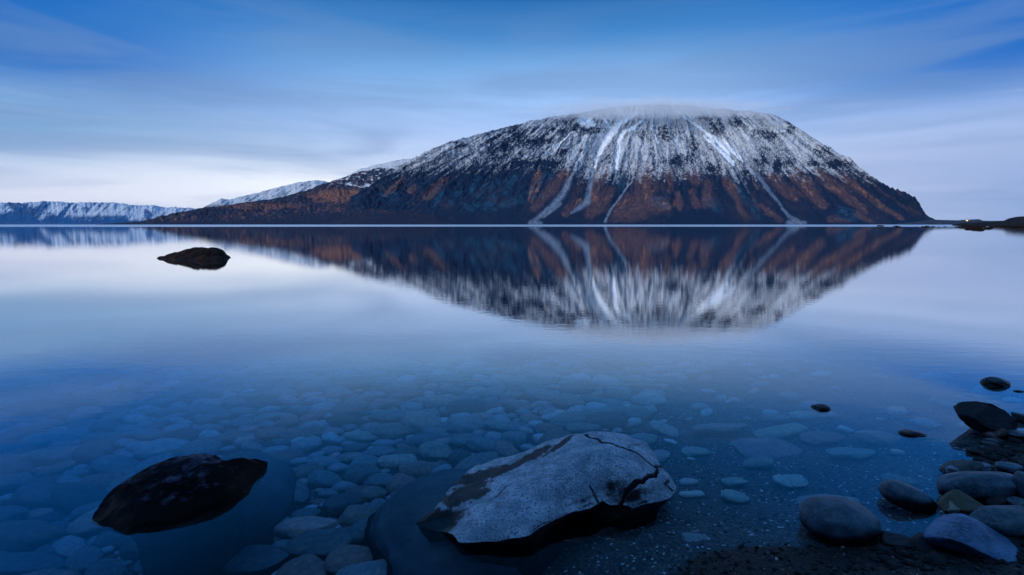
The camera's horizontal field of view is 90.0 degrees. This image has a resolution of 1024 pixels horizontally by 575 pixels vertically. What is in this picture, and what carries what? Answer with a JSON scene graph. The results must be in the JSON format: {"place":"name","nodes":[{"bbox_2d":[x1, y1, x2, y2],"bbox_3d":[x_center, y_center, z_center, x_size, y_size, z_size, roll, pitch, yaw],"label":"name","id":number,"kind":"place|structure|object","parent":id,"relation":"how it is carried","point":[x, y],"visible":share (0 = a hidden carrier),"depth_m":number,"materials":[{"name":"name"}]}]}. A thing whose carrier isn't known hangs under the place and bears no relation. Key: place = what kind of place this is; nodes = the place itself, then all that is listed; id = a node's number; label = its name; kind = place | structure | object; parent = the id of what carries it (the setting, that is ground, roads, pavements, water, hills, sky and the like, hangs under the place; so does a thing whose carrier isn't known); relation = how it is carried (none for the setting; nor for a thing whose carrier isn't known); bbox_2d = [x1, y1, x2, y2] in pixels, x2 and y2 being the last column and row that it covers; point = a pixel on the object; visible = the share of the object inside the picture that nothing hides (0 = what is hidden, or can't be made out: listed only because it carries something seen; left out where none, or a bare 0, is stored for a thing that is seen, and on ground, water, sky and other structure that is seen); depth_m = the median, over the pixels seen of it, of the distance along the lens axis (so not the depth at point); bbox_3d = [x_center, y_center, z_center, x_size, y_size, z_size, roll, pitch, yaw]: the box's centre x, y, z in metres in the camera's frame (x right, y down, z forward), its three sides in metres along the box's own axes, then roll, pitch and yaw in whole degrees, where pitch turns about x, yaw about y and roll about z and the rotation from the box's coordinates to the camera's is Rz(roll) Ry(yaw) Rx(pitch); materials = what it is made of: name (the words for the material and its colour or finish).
{"place":"outdoors","nodes":[
{"label":"outdoors","id":0,"kind":"place"},
{"bbox_2d":[0,201,196,223],"bbox_3d":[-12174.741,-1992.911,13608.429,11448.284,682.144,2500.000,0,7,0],"label":"mountains","id":1,"kind":"structure","parent":0,"point":[48,212],"depth_m":13313.99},
{"bbox_2d":[203,180,327,207],"bbox_3d":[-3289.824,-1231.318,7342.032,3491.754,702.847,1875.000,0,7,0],"label":"snowy hill","id":2,"kind":"structure","parent":0,"point":[283,191],"depth_m":7626.69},
{"bbox_2d":[96,168,458,224],"bbox_3d":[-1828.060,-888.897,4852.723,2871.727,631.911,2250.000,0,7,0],"label":"foothill","id":3,"kind":"structure","parent":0,"point":[328,203],"depth_m":4117.21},
{"bbox_2d":[0,224,1023,417],"bbox_3d":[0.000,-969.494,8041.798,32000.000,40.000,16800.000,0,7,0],"label":"water","id":4,"kind":"structure","parent":0,"point":[91,312],"depth_m":7.18,"materials":[{"name":"liquid"}]},
{"bbox_2d":[157,247,230,260],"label":"boulder","id":5,"kind":"object","parent":4,"relation":"in","point":[203,254],"visible":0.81,"depth_m":16.09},
{"bbox_2d":[0,362,1023,574],"bbox_3d":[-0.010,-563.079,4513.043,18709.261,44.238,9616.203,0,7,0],"label":"ground","id":6,"kind":"structure","parent":0,"point":[580,553],"depth_m":2.39,"materials":[{"name":"stone"}]},
{"bbox_2d":[0,505,28,521],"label":"cobble","id":7,"kind":"object","parent":6,"relation":"on","point":[10,513],"visible":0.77,"depth_m":2.55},
{"bbox_2d":[0,442,34,453],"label":"cobble","id":8,"kind":"object","parent":6,"relation":"on","point":[12,448],"visible":0.49,"depth_m":3.25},
{"bbox_2d":[0,454,35,474],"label":"cobble","id":9,"kind":"object","parent":6,"relation":"on","point":[11,463],"visible":0.67,"depth_m":3.04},
{"bbox_2d":[0,473,35,491],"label":"cobble","id":10,"kind":"object","parent":6,"relation":"on","point":[12,481],"visible":0.81,"depth_m":2.89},
{"bbox_2d":[0,425,45,442],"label":"cobble","id":11,"kind":"object","parent":6,"relation":"on","point":[16,434],"visible":0.59,"depth_m":3.43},
{"bbox_2d":[11,483,54,505],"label":"cobble","id":12,"kind":"object","parent":6,"relation":"on","point":[32,494],"visible":0.68,"depth_m":2.69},
{"bbox_2d":[0,551,65,574],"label":"cobble","id":13,"kind":"object","parent":6,"relation":"on","point":[20,562],"visible":0.87,"depth_m":2.21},
{"bbox_2d":[0,520,68,552],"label":"cobble","id":14,"kind":"object","parent":6,"relation":"on","point":[23,535],"visible":0.84,"depth_m":2.37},
{"bbox_2d":[19,432,62,449],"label":"cobble","id":15,"kind":"object","parent":6,"relation":"on","point":[39,440],"visible":0.59,"depth_m":3.35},
{"bbox_2d":[19,446,74,464],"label":"cobble","id":16,"kind":"object","parent":6,"relation":"on","point":[50,455],"visible":0.81,"depth_m":3.13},
{"bbox_2d":[21,568,79,574],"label":"cobble","id":17,"kind":"object","parent":6,"relation":"on","point":[52,571],"visible":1,"depth_m":2.13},
{"bbox_2d":[35,461,71,477],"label":"cobble","id":18,"kind":"object","parent":6,"relation":"on","point":[60,467],"visible":0.83,"depth_m":3.02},
{"bbox_2d":[51,535,85,557],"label":"cobble","id":19,"kind":"object","parent":6,"relation":"on","point":[66,546],"visible":0.72,"depth_m":2.34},
{"bbox_2d":[48,482,108,512],"bbox_3d":[-2.291,1.119,2.727,0.409,0.109,0.206,10,7,11],"label":"cobble","id":20,"kind":"object","parent":6,"relation":"on","point":[68,497],"visible":0.74,"depth_m":2.68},
{"bbox_2d":[63,545,102,573],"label":"cobble","id":21,"kind":"object","parent":6,"relation":"on","point":[80,560],"visible":0.71,"depth_m":2.23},
{"bbox_2d":[66,407,103,423],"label":"cobble","id":22,"kind":"object","parent":6,"relation":"on","point":[87,413],"visible":0.88,"depth_m":3.76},
{"bbox_2d":[66,507,105,535],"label":"cobble","id":23,"kind":"object","parent":6,"relation":"on","point":[84,524],"visible":0.48,"depth_m":2.45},
{"bbox_2d":[72,440,112,463],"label":"cobble","id":24,"kind":"object","parent":6,"relation":"on","point":[89,452],"visible":0.79,"depth_m":3.16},
{"bbox_2d":[78,471,124,486],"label":"cobble","id":25,"kind":"object","parent":6,"relation":"on","point":[104,479],"visible":0.56,"depth_m":2.87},
{"bbox_2d":[80,432,124,443],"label":"cobble","id":26,"kind":"object","parent":6,"relation":"on","point":[113,437],"visible":0.56,"depth_m":3.35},
{"bbox_2d":[83,557,128,574],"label":"cobble","id":27,"kind":"object","parent":6,"relation":"on","point":[109,566],"visible":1,"depth_m":2.14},
{"bbox_2d":[92,529,131,548],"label":"cobble","id":28,"kind":"object","parent":6,"relation":"on","point":[106,538],"visible":0.3,"depth_m":2.37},
{"bbox_2d":[90,454,139,472],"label":"cobble","id":29,"kind":"object","parent":6,"relation":"on","point":[111,463],"visible":0.71,"depth_m":2.99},
{"bbox_2d":[95,398,139,410],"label":"cobble","id":30,"kind":"object","parent":6,"relation":"on","point":[115,403],"visible":0.72,"depth_m":3.93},
{"bbox_2d":[119,538,138,560],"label":"cobble","id":31,"kind":"object","parent":6,"relation":"on","point":[128,550],"visible":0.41,"depth_m":2.26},
{"bbox_2d":[134,428,166,440],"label":"cobble","id":32,"kind":"object","parent":6,"relation":"on","point":[149,434],"visible":0.9,"depth_m":3.38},
{"bbox_2d":[134,452,173,472],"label":"cobble","id":33,"kind":"object","parent":6,"relation":"on","point":[144,464],"visible":0.48,"depth_m":3.02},
{"bbox_2d":[133,438,189,457],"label":"cobble","id":34,"kind":"object","parent":6,"relation":"on","point":[160,446],"visible":0.8,"depth_m":3.16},
{"bbox_2d":[92,453,267,574],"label":"boulder","id":35,"kind":"object","parent":6,"relation":"on","point":[179,515],"visible":0.99,"depth_m":2.01,"materials":[{"name":"stone"}]},
{"bbox_2d":[166,427,201,441],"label":"cobble","id":36,"kind":"object","parent":6,"relation":"on","point":[190,434],"visible":0.73,"depth_m":3.35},
{"bbox_2d":[173,438,222,456],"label":"cobble","id":37,"kind":"object","parent":6,"relation":"on","point":[212,446],"visible":0.59,"depth_m":3.14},
{"bbox_2d":[179,391,216,402],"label":"cobble","id":38,"kind":"object","parent":6,"relation":"on","point":[190,397],"visible":0.73,"depth_m":4.00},
{"bbox_2d":[194,411,231,423],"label":"cobble","id":39,"kind":"object","parent":6,"relation":"on","point":[210,417],"visible":1,"depth_m":3.59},
{"bbox_2d":[222,545,288,572],"bbox_3d":[-1.100,1.159,2.203,0.295,0.042,0.208,-6,3,4],"label":"cobble","id":40,"kind":"object","parent":6,"relation":"on","point":[251,559],"visible":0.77,"depth_m":2.15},
{"bbox_2d":[221,451,297,545],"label":"submerged slab","id":41,"kind":"structure","parent":6,"relation":"on","point":[268,505],"depth_m":2.43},
{"bbox_2d":[244,393,281,409],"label":"cobble","id":42,"kind":"object","parent":6,"relation":"on","point":[263,401],"visible":0.77,"depth_m":3.83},
{"bbox_2d":[269,450,307,463],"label":"cobble","id":43,"kind":"object","parent":6,"relation":"on","point":[287,456],"visible":0.39,"depth_m":3.06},
{"bbox_2d":[275,553,327,574],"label":"cobble","id":44,"kind":"object","parent":6,"relation":"on","point":[308,564],"visible":0.98,"depth_m":2.07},
{"bbox_2d":[294,481,309,502],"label":"cobble","id":45,"kind":"object","parent":6,"relation":"on","point":[301,493],"visible":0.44,"depth_m":2.67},
{"bbox_2d":[280,427,324,438],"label":"cobble","id":46,"kind":"object","parent":6,"relation":"on","point":[301,432],"visible":0.94,"depth_m":3.36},
{"bbox_2d":[289,436,321,450],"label":"cobble","id":47,"kind":"object","parent":6,"relation":"on","point":[308,443],"visible":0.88,"depth_m":3.19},
{"bbox_2d":[273,516,338,538],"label":"cobble","id":48,"kind":"object","parent":6,"relation":"on","point":[291,528],"visible":0.82,"depth_m":2.38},
{"bbox_2d":[293,463,324,478],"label":"cobble","id":49,"kind":"object","parent":6,"relation":"on","point":[303,471],"visible":0.56,"depth_m":2.90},
{"bbox_2d":[296,380,333,393],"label":"cobble","id":50,"kind":"object","parent":6,"relation":"on","point":[311,386],"visible":0.75,"depth_m":4.10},
{"bbox_2d":[282,527,351,556],"bbox_3d":[-0.858,1.137,2.281,0.316,0.050,0.178,-5,12,3],"label":"cobble","id":51,"kind":"object","parent":6,"relation":"on","point":[322,542],"visible":0.81,"depth_m":2.25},
{"bbox_2d":[308,470,341,486],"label":"cobble","id":52,"kind":"object","parent":6,"relation":"on","point":[324,478],"visible":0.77,"depth_m":2.81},
{"bbox_2d":[323,491,366,514],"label":"cobble","id":53,"kind":"object","parent":6,"relation":"on","point":[336,504],"visible":0.84,"depth_m":2.55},
{"bbox_2d":[324,545,372,574],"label":"cobble","id":54,"kind":"object","parent":6,"relation":"on","point":[338,558],"visible":0.67,"depth_m":2.11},
{"bbox_2d":[329,400,370,417],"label":"cobble","id":55,"kind":"object","parent":6,"relation":"on","point":[354,407],"visible":0.77,"depth_m":3.67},
{"bbox_2d":[339,504,375,527],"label":"cobble","id":56,"kind":"object","parent":6,"relation":"on","point":[351,515],"visible":0.61,"depth_m":2.44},
{"bbox_2d":[348,516,368,544],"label":"cobble","id":57,"kind":"object","parent":6,"relation":"on","point":[356,530],"visible":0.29,"depth_m":2.29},
{"bbox_2d":[342,463,380,484],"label":"cobble","id":58,"kind":"object","parent":6,"relation":"on","point":[358,473],"visible":0.81,"depth_m":2.81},
{"bbox_2d":[336,559,386,574],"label":"cobble","id":59,"kind":"object","parent":6,"relation":"on","point":[377,567],"visible":0.66,"depth_m":2.03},
{"bbox_2d":[342,431,381,441],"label":"cobble","id":60,"kind":"object","parent":6,"relation":"on","point":[363,436],"visible":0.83,"depth_m":3.27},
{"bbox_2d":[359,486,387,500],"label":"cobble","id":61,"kind":"object","parent":6,"relation":"on","point":[369,493],"visible":0.86,"depth_m":2.64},
{"bbox_2d":[363,473,392,486],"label":"cobble","id":62,"kind":"object","parent":6,"relation":"on","point":[380,479],"visible":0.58,"depth_m":2.75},
{"bbox_2d":[367,409,404,421],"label":"cobble","id":63,"kind":"object","parent":6,"relation":"on","point":[386,415],"visible":0.91,"depth_m":3.52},
{"bbox_2d":[371,423,413,439],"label":"cobble","id":64,"kind":"object","parent":6,"relation":"on","point":[392,431],"visible":0.91,"depth_m":3.29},
{"bbox_2d":[377,454,417,468],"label":"cobble","id":65,"kind":"object","parent":6,"relation":"on","point":[395,461],"visible":0.85,"depth_m":2.93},
{"bbox_2d":[386,473,414,493],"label":"cobble","id":66,"kind":"object","parent":6,"relation":"on","point":[396,482],"visible":0.62,"depth_m":2.69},
{"bbox_2d":[384,380,418,394],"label":"cobble","id":67,"kind":"object","parent":6,"relation":"on","point":[392,387],"visible":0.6,"depth_m":4.05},
{"bbox_2d":[399,461,439,478],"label":"cobble","id":68,"kind":"object","parent":6,"relation":"on","point":[416,469],"visible":0.63,"depth_m":2.80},
{"bbox_2d":[401,411,442,434],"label":"cobble","id":69,"kind":"object","parent":6,"relation":"on","point":[417,422],"visible":0.69,"depth_m":3.35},
{"bbox_2d":[402,432,445,446],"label":"cobble","id":70,"kind":"object","parent":6,"relation":"on","point":[417,440],"visible":0.8,"depth_m":3.15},
{"bbox_2d":[418,441,451,458],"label":"cobble","id":71,"kind":"object","parent":6,"relation":"on","point":[432,450],"visible":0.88,"depth_m":2.98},
{"bbox_2d":[417,395,460,409],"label":"cobble","id":72,"kind":"object","parent":6,"relation":"on","point":[434,401],"visible":0.76,"depth_m":3.72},
{"bbox_2d":[364,468,522,574],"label":"submerged slab","id":73,"kind":"structure","parent":6,"relation":"on","point":[397,541],"depth_m":2.06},
{"bbox_2d":[416,431,676,574],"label":"boulder","id":74,"kind":"object","parent":73,"relation":"on","point":[537,510],"visible":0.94,"depth_m":1.96,"materials":[{"name":"stone"}]},
{"bbox_2d":[0,361,904,574],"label":"cobbles","id":75,"kind":"object","parent":6,"relation":"on","point":[138,418],"visible":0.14,"depth_m":3.60,"materials":[{"name":"stone"}]},
{"bbox_2d":[447,416,487,433],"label":"cobble","id":76,"kind":"object","parent":6,"relation":"on","point":[464,424],"visible":0.79,"depth_m":3.26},
{"bbox_2d":[446,398,488,415],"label":"cobble","id":77,"kind":"object","parent":6,"relation":"on","point":[469,405],"visible":0.74,"depth_m":3.55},
{"bbox_2d":[453,451,499,468],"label":"cobble","id":78,"kind":"object","parent":6,"relation":"on","point":[471,461],"visible":0.48,"depth_m":2.79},
{"bbox_2d":[466,438,499,451],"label":"cobble","id":79,"kind":"object","parent":6,"relation":"on","point":[481,444],"visible":0.77,"depth_m":3.01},
{"bbox_2d":[494,440,518,456],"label":"cobble","id":80,"kind":"object","parent":6,"relation":"on","point":[503,448],"visible":0.66,"depth_m":2.91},
{"bbox_2d":[484,419,532,430],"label":"cobble","id":81,"kind":"object","parent":6,"relation":"on","point":[502,425],"visible":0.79,"depth_m":3.22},
{"bbox_2d":[501,430,526,448],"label":"cobble","id":82,"kind":"object","parent":6,"relation":"on","point":[516,439],"visible":0.79,"depth_m":3.02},
{"bbox_2d":[512,380,552,392],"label":"cobble","id":83,"kind":"object","parent":6,"relation":"on","point":[522,386],"visible":0.69,"depth_m":3.92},
{"bbox_2d":[522,388,558,401],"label":"cobble","id":84,"kind":"object","parent":6,"relation":"on","point":[537,394],"visible":0.81,"depth_m":3.74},
{"bbox_2d":[551,393,584,408],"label":"cobble","id":85,"kind":"object","parent":6,"relation":"on","point":[566,400],"visible":0.85,"depth_m":3.56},
{"bbox_2d":[550,412,586,430],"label":"cobble","id":86,"kind":"object","parent":6,"relation":"on","point":[562,419],"visible":0.69,"depth_m":3.23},
{"bbox_2d":[558,379,596,394],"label":"cobble","id":87,"kind":"object","parent":6,"relation":"on","point":[580,387],"visible":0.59,"depth_m":3.82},
{"bbox_2d":[566,422,600,433],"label":"cobble","id":88,"kind":"object","parent":6,"relation":"on","point":[578,428],"visible":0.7,"depth_m":3.09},
{"bbox_2d":[585,412,627,429],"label":"cobble","id":89,"kind":"object","parent":6,"relation":"on","point":[610,420],"visible":0.87,"depth_m":3.17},
{"bbox_2d":[591,374,623,389],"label":"cobble","id":90,"kind":"object","parent":6,"relation":"on","point":[603,382],"visible":0.66,"depth_m":3.96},
{"bbox_2d":[602,388,634,401],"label":"cobble","id":91,"kind":"object","parent":6,"relation":"on","point":[618,394],"visible":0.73,"depth_m":3.69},
{"bbox_2d":[625,405,651,420],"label":"cobble","id":92,"kind":"object","parent":6,"relation":"on","point":[642,413],"visible":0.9,"depth_m":3.31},
{"bbox_2d":[627,378,660,394],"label":"cobble","id":93,"kind":"object","parent":6,"relation":"on","point":[636,386],"visible":0.68,"depth_m":3.87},
{"bbox_2d":[629,393,666,405],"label":"cobble","id":94,"kind":"object","parent":6,"relation":"on","point":[645,399],"visible":0.88,"depth_m":3.58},
{"bbox_2d":[649,420,678,436],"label":"cobble","id":95,"kind":"object","parent":6,"relation":"on","point":[662,428],"visible":1,"depth_m":3.04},
{"bbox_2d":[692,423,748,431],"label":"cobble","id":96,"kind":"object","parent":6,"relation":"on","point":[720,427],"visible":1,"depth_m":2.99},
{"bbox_2d":[721,489,749,503],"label":"cobble","id":97,"kind":"object","parent":6,"relation":"on","point":[731,496],"visible":1,"depth_m":2.15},
{"bbox_2d":[742,457,773,468],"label":"cobble","id":98,"kind":"object","parent":6,"relation":"on","point":[760,463],"visible":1,"depth_m":2.51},
{"bbox_2d":[731,437,803,457],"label":"cobble","id":99,"kind":"object","parent":6,"relation":"on","point":[769,447],"visible":0.83,"depth_m":2.72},
{"bbox_2d":[753,423,807,438],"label":"cobble","id":100,"kind":"object","parent":6,"relation":"on","point":[785,430],"visible":0.91,"depth_m":2.94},
{"bbox_2d":[540,371,1023,574],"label":"gravel","id":101,"kind":"structure","parent":6,"relation":"on","point":[892,559],"depth_m":1.85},
{"bbox_2d":[910,533,941,552],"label":"stone","id":102,"kind":"object","parent":101,"relation":"on","point":[920,542],"visible":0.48,"depth_m":1.74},
{"bbox_2d":[937,490,983,515],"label":"stone","id":103,"kind":"object","parent":101,"relation":"on","point":[955,502],"visible":0.66,"depth_m":1.92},
{"bbox_2d":[939,460,997,473],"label":"stone","id":104,"kind":"object","parent":101,"relation":"on","point":[951,466],"visible":0.62,"depth_m":2.21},
{"bbox_2d":[923,513,1019,561],"bbox_3d":[1.543,0.854,1.719,0.294,0.100,0.220,6,15,8],"label":"stone","id":105,"kind":"object","parent":101,"relation":"on","point":[959,534],"visible":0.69,"depth_m":1.69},
{"bbox_2d":[969,505,1023,538],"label":"stone","id":106,"kind":"object","parent":101,"relation":"on","point":[1005,520],"visible":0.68,"depth_m":1.79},
{"bbox_2d":[772,474,808,487],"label":"cobble","id":107,"kind":"object","parent":6,"relation":"on","point":[790,480],"visible":1,"depth_m":2.30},
{"bbox_2d":[800,431,846,444],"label":"cobble","id":108,"kind":"object","parent":6,"relation":"on","point":[818,437],"visible":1,"depth_m":2.83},
{"bbox_2d":[798,495,880,546],"bbox_3d":[1.181,0.844,1.857,0.261,0.144,0.209,2,7,-6],"label":"stone","id":109,"kind":"object","parent":6,"relation":"on","point":[835,520],"visible":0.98,"depth_m":1.79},
{"bbox_2d":[826,447,875,458],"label":"cobble","id":110,"kind":"object","parent":6,"relation":"on","point":[851,452],"visible":1,"depth_m":2.57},
{"bbox_2d":[853,430,900,445],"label":"cobble","id":111,"kind":"object","parent":6,"relation":"on","point":[877,438],"visible":0.91,"depth_m":2.77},
{"bbox_2d":[878,530,914,548],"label":"stone","id":112,"kind":"object","parent":6,"relation":"on","point":[886,538],"visible":0.6,"depth_m":1.77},
{"bbox_2d":[878,480,937,514],"bbox_3d":[1.576,0.836,2.041,0.193,0.096,0.119,19,14,23],"label":"stone","id":113,"kind":"object","parent":6,"relation":"on","point":[904,496],"visible":1,"depth_m":2.00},
{"bbox_2d":[936,471,1016,502],"bbox_3d":[1.902,0.806,2.081,0.353,0.120,0.148,-2,7,-3],"label":"stone","id":114,"kind":"object","parent":6,"relation":"on","point":[980,486],"visible":0.73,"depth_m":2.03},
{"bbox_2d":[953,401,1017,432],"bbox_3d":[2.551,0.721,2.750,0.309,0.192,0.186,9,16,5],"label":"stone","id":115,"kind":"object","parent":6,"relation":"on","point":[981,417],"visible":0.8,"depth_m":2.72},
{"bbox_2d":[0,0,1023,220],"label":"sky","id":116,"kind":"structure","parent":0,"point":[194,104],"materials":[{"name":"blue"}]},
{"bbox_2d":[350,104,934,224],"bbox_3d":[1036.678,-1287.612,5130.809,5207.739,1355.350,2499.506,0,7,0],"label":"mountain","id":117,"kind":"structure","parent":0,"point":[656,164],"depth_m":4464.48,"materials":[{"name":"stone"}]},
{"bbox_2d":[897,219,995,224],"bbox_3d":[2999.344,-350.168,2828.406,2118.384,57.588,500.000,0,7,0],"label":"hills","id":118,"kind":"structure","parent":0,"point":[937,222],"depth_m":2794.97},
{"bbox_2d":[952,216,1023,225],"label":"headland","id":119,"kind":"structure","parent":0,"point":[1016,221],"depth_m":332.75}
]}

